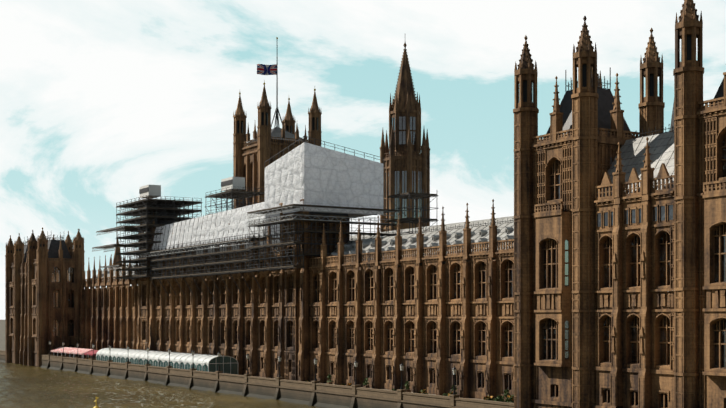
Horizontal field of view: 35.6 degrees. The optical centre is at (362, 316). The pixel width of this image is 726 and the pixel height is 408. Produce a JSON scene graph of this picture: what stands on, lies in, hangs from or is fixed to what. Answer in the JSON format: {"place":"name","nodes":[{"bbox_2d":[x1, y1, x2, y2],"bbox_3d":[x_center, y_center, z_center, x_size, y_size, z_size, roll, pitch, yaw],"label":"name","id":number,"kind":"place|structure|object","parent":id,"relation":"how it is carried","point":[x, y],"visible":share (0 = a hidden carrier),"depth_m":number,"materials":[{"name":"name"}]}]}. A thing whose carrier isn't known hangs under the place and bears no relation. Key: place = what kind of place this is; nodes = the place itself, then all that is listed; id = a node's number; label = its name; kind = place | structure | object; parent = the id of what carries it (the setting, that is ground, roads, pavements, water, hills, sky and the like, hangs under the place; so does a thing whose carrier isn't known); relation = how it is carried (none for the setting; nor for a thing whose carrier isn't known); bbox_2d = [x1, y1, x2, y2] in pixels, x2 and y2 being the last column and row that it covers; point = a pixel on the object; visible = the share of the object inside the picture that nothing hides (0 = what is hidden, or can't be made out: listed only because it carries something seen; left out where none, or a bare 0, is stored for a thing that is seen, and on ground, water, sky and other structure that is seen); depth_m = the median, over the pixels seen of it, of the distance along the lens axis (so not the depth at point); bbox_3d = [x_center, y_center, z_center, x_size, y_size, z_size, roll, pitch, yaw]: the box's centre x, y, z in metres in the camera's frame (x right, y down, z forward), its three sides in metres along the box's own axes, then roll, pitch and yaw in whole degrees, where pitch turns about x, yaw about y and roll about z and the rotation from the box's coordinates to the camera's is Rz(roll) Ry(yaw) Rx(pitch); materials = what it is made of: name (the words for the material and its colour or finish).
{"place":"outdoors","nodes":[
{"label":"outdoors","id":0,"kind":"place"},
{"bbox_2d":[50,347,92,354],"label":"striped marquee","id":1,"kind":"object","parent":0,"point":[81,351],"visible":0.81,"depth_m":299.70},
{"bbox_2d":[0,320,146,350],"bbox_3d":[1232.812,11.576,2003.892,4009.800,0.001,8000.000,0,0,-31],"label":"ground","id":2,"kind":"structure","parent":0,"point":[2,334],"depth_m":709.23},
{"bbox_2d":[5,42,494,366],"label":"tower","id":3,"kind":"structure","parent":2,"relation":"on","point":[32,313],"depth_m":327.95,"materials":[{"name":"brown stone"}]},
{"bbox_2d":[24,116,421,347],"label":"window","id":4,"kind":"structure","parent":3,"relation":"on","point":[70,276],"depth_m":324.91,"materials":[{"name":"grey glass"}]},
{"bbox_2d":[8,35,690,265],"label":"palace ironwork","id":5,"kind":"object","parent":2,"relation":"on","point":[584,78],"visible":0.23,"depth_m":135.08,"materials":[{"name":"black metal"}]},
{"bbox_2d":[257,64,276,74],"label":"blue flag","id":6,"kind":"object","parent":5,"relation":"attached to","point":[266,70],"visible":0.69,"depth_m":427.32,"materials":[{"name":"blue fabric"}]},
{"bbox_2d":[115,136,437,294],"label":"scaffold tubes","id":7,"kind":"object","parent":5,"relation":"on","point":[223,183],"visible":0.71,"depth_m":235.11},
{"bbox_2d":[140,177,244,198],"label":"site cabins","id":8,"kind":"object","parent":7,"relation":"on","point":[155,190],"visible":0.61,"depth_m":252.35,"materials":[{"name":"grey metal"}]},
{"bbox_2d":[92,206,399,270],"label":"aluminium scaffold beams","id":9,"kind":"structure","parent":7,"relation":"attached to","point":[112,247],"depth_m":208.75,"materials":[{"name":"silver metal"}]},
{"bbox_2d":[92,190,437,278],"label":"scaffold boards","id":10,"kind":"object","parent":7,"relation":"on","point":[158,209],"visible":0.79,"depth_m":246.09,"materials":[{"name":"brown wood"}]},
{"bbox_2d":[152,142,382,249],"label":"scaffold sheeting","id":11,"kind":"object","parent":7,"relation":"attached to","point":[310,174],"visible":0.79,"depth_m":208.30,"materials":[{"name":"white plastic"}]},
{"label":"terrace paving","id":12,"kind":"structure","parent":2,"relation":"on","visible":0},
{"bbox_2d":[57,348,237,373],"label":"marquee","id":13,"kind":"object","parent":12,"relation":"on","point":[184,358],"visible":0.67,"depth_m":244.38},
{"bbox_2d":[97,355,237,374],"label":"marquee glazing","id":14,"kind":"structure","parent":13,"relation":"attached to","point":[234,367],"depth_m":223.46,"materials":[{"name":"clear glass"}]},
{"bbox_2d":[327,382,509,401],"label":"planters","id":15,"kind":"object","parent":12,"relation":"on","point":[366,386],"visible":0.1,"depth_m":182.22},
{"bbox_2d":[84,350,98,355],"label":"marquee canopy","id":16,"kind":"object","parent":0,"point":[91,352],"visible":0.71,"depth_m":285.45,"materials":[{"name":"fabric"}]},
{"bbox_2d":[3,365,321,407],"bbox_3d":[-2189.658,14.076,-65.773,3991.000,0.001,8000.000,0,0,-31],"label":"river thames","id":17,"kind":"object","parent":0,"point":[192,398],"depth_m":200.41,"materials":[{"name":"liquid"}]},
{"bbox_2d":[0,362,315,407],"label":"river thames ripples","id":18,"kind":"object","parent":17,"relation":"on","point":[24,376],"visible":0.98,"depth_m":203.66,"materials":[{"name":"liquid"}]},
{"bbox_2d":[0,350,513,407],"bbox_3d":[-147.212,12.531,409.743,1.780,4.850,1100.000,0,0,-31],"label":"river wall","id":19,"kind":"structure","parent":17,"relation":"on","point":[316,394],"depth_m":192.72,"materials":[{"name":"stone"}]},
{"bbox_2d":[49,341,456,394],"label":"lamp posts","id":20,"kind":"object","parent":19,"relation":"on","point":[454,388],"visible":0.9,"depth_m":200.53,"materials":[{"name":"black metal"}]},
{"bbox_2d":[49,342,456,373],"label":"lamp lanterns","id":21,"kind":"object","parent":20,"relation":"on","point":[355,364],"visible":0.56,"depth_m":190.06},
{"bbox_2d":[0,0,725,319],"label":"sky","id":22,"kind":"structure","parent":0,"point":[102,101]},
{"bbox_2d":[75,0,725,407],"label":"palace building","id":23,"kind":"structure","parent":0,"point":[301,320],"depth_m":134.09,"materials":[{"name":"brown stone"}]},
{"bbox_2d":[24,78,723,261],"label":"palace slate roofs","id":24,"kind":"structure","parent":23,"relation":"on","point":[605,102],"depth_m":133.17,"materials":[{"name":"grey stone"}]},
{"bbox_2d":[96,131,673,284],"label":"palace iron roofs","id":25,"kind":"structure","parent":23,"relation":"on","point":[661,149],"depth_m":168.02,"materials":[{"name":"grey metal"}]},
{"bbox_2d":[158,137,725,406],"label":"palace windows","id":26,"kind":"structure","parent":23,"relation":"in","point":[634,283],"depth_m":125.01,"materials":[{"name":"black glass"}]}
]}

